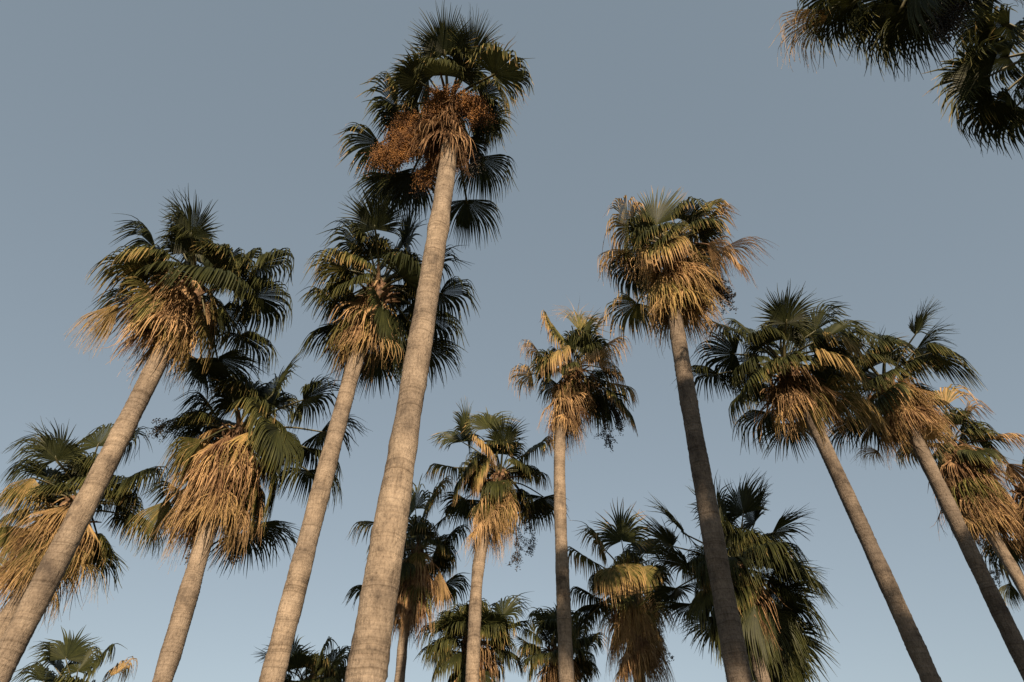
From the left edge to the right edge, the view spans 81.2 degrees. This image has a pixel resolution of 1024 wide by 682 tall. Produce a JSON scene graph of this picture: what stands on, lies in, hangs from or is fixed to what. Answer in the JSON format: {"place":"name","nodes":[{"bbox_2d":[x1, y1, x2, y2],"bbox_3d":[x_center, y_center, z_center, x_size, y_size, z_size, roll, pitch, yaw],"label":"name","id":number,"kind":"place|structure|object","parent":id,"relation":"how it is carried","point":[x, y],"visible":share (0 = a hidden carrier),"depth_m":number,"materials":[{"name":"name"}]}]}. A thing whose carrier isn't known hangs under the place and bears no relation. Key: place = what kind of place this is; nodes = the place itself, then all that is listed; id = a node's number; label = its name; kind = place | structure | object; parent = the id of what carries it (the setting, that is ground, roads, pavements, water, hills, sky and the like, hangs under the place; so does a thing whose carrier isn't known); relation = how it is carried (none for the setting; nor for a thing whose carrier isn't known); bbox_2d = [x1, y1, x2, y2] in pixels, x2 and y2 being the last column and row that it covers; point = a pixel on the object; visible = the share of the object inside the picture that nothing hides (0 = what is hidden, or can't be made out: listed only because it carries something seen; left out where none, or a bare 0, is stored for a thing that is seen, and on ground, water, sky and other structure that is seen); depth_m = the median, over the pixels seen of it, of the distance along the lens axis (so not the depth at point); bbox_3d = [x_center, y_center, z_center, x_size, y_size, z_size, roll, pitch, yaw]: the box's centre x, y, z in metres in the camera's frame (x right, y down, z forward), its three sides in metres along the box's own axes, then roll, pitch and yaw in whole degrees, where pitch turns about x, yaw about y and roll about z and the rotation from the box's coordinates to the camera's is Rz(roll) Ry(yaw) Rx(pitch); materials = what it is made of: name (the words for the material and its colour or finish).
{"place":"outdoors","nodes":[
{"label":"outdoors","id":0,"kind":"place"},
{"bbox_2d":[0,0,1023,681],"label":"sky","id":1,"kind":"structure","parent":0,"point":[867,197],"materials":[{"name":"blue"}]},
{"bbox_3d":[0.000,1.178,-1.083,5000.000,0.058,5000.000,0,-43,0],"label":"ground","id":2,"kind":"structure","parent":0,"visible":0},
{"bbox_2d":[11,627,137,681],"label":"fan palm","id":3,"kind":"object","parent":2,"relation":"on","point":[71,649],"visible":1,"depth_m":19.37,"materials":[{"name":"green plant"}]},
{"bbox_2d":[0,416,169,639],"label":"fan palm","id":4,"kind":"object","parent":2,"relation":"on","point":[25,548],"visible":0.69,"depth_m":13.13,"materials":[{"name":"green plant"}]},
{"bbox_2d":[0,186,293,681],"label":"fan palm","id":5,"kind":"object","parent":2,"relation":"on","point":[173,310],"visible":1,"depth_m":11.54,"materials":[{"name":"green plant"}]},
{"bbox_2d":[120,349,368,681],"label":"fan palm","id":6,"kind":"object","parent":2,"relation":"on","point":[223,479],"visible":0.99,"depth_m":11.96,"materials":[{"name":"green plant"}]},
{"bbox_2d":[251,634,350,681],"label":"fan palm","id":7,"kind":"object","parent":2,"relation":"on","point":[319,668],"visible":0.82,"depth_m":19.58,"materials":[{"name":"green plant"}]},
{"bbox_2d":[259,182,480,681],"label":"fan palm","id":8,"kind":"object","parent":2,"relation":"on","point":[367,317],"visible":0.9,"depth_m":12.34,"materials":[{"name":"green plant"}]},
{"bbox_2d":[344,473,470,681],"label":"fan palm","id":9,"kind":"object","parent":2,"relation":"on","point":[420,588],"visible":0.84,"depth_m":19.09,"materials":[{"name":"green plant"}]},
{"bbox_2d":[335,0,533,681],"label":"fan palm","id":10,"kind":"object","parent":2,"relation":"on","point":[434,131],"visible":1,"depth_m":11.98,"materials":[{"name":"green plant"}]},
{"bbox_2d":[413,591,541,681],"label":"fan palm","id":11,"kind":"object","parent":2,"relation":"on","point":[496,625],"visible":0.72,"depth_m":17.65,"materials":[{"name":"green plant"}]},
{"bbox_2d":[423,398,569,681],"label":"fan palm","id":12,"kind":"object","parent":2,"relation":"on","point":[494,510],"visible":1,"depth_m":18.39,"materials":[{"name":"green plant"}]},
{"bbox_2d":[510,603,607,681],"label":"fan palm","id":13,"kind":"object","parent":2,"relation":"on","point":[545,659],"visible":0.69,"depth_m":20.27,"materials":[{"name":"green plant"}]},
{"bbox_2d":[508,300,638,681],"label":"fan palm","id":14,"kind":"object","parent":2,"relation":"on","point":[574,395],"visible":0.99,"depth_m":16.42,"materials":[{"name":"green plant"}]},
{"bbox_2d":[568,498,679,681],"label":"fan palm","id":15,"kind":"object","parent":2,"relation":"on","point":[637,638],"visible":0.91,"depth_m":17.37,"materials":[{"name":"green plant"}]},
{"bbox_2d":[597,186,775,681],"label":"fan palm","id":16,"kind":"object","parent":2,"relation":"on","point":[681,289],"visible":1,"depth_m":12.81,"materials":[{"name":"green plant"}]},
{"bbox_2d":[626,468,840,681],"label":"fan palm","id":17,"kind":"object","parent":2,"relation":"on","point":[779,642],"visible":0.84,"depth_m":13.56,"materials":[{"name":"green plant"}]},
{"bbox_2d":[674,278,941,681],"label":"fan palm","id":18,"kind":"object","parent":2,"relation":"on","point":[816,397],"visible":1,"depth_m":13.30,"materials":[{"name":"green plant"}]},
{"bbox_2d":[771,0,1023,81],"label":"fan palm","id":19,"kind":"object","parent":2,"relation":"on","point":[890,21],"visible":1,"depth_m":8.46,"materials":[{"name":"green plant"}]},
{"bbox_2d":[825,297,1023,680],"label":"fan palm","id":20,"kind":"object","parent":2,"relation":"on","point":[909,413],"visible":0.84,"depth_m":14.06,"materials":[{"name":"green plant"}]},
{"bbox_2d":[896,384,1023,611],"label":"fan palm","id":21,"kind":"object","parent":2,"relation":"on","point":[983,499],"visible":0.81,"depth_m":16.19,"materials":[{"name":"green plant"}]},
{"bbox_2d":[922,0,1023,158],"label":"fan palm","id":22,"kind":"object","parent":2,"relation":"on","point":[967,76],"visible":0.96,"depth_m":10.18,"materials":[{"name":"green plant"}]},
{"bbox_2d":[971,447,1023,585],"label":"fan palm","id":23,"kind":"object","parent":2,"relation":"on","point":[1015,555],"visible":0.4,"depth_m":16.98,"materials":[{"name":"green plant"}]}
]}

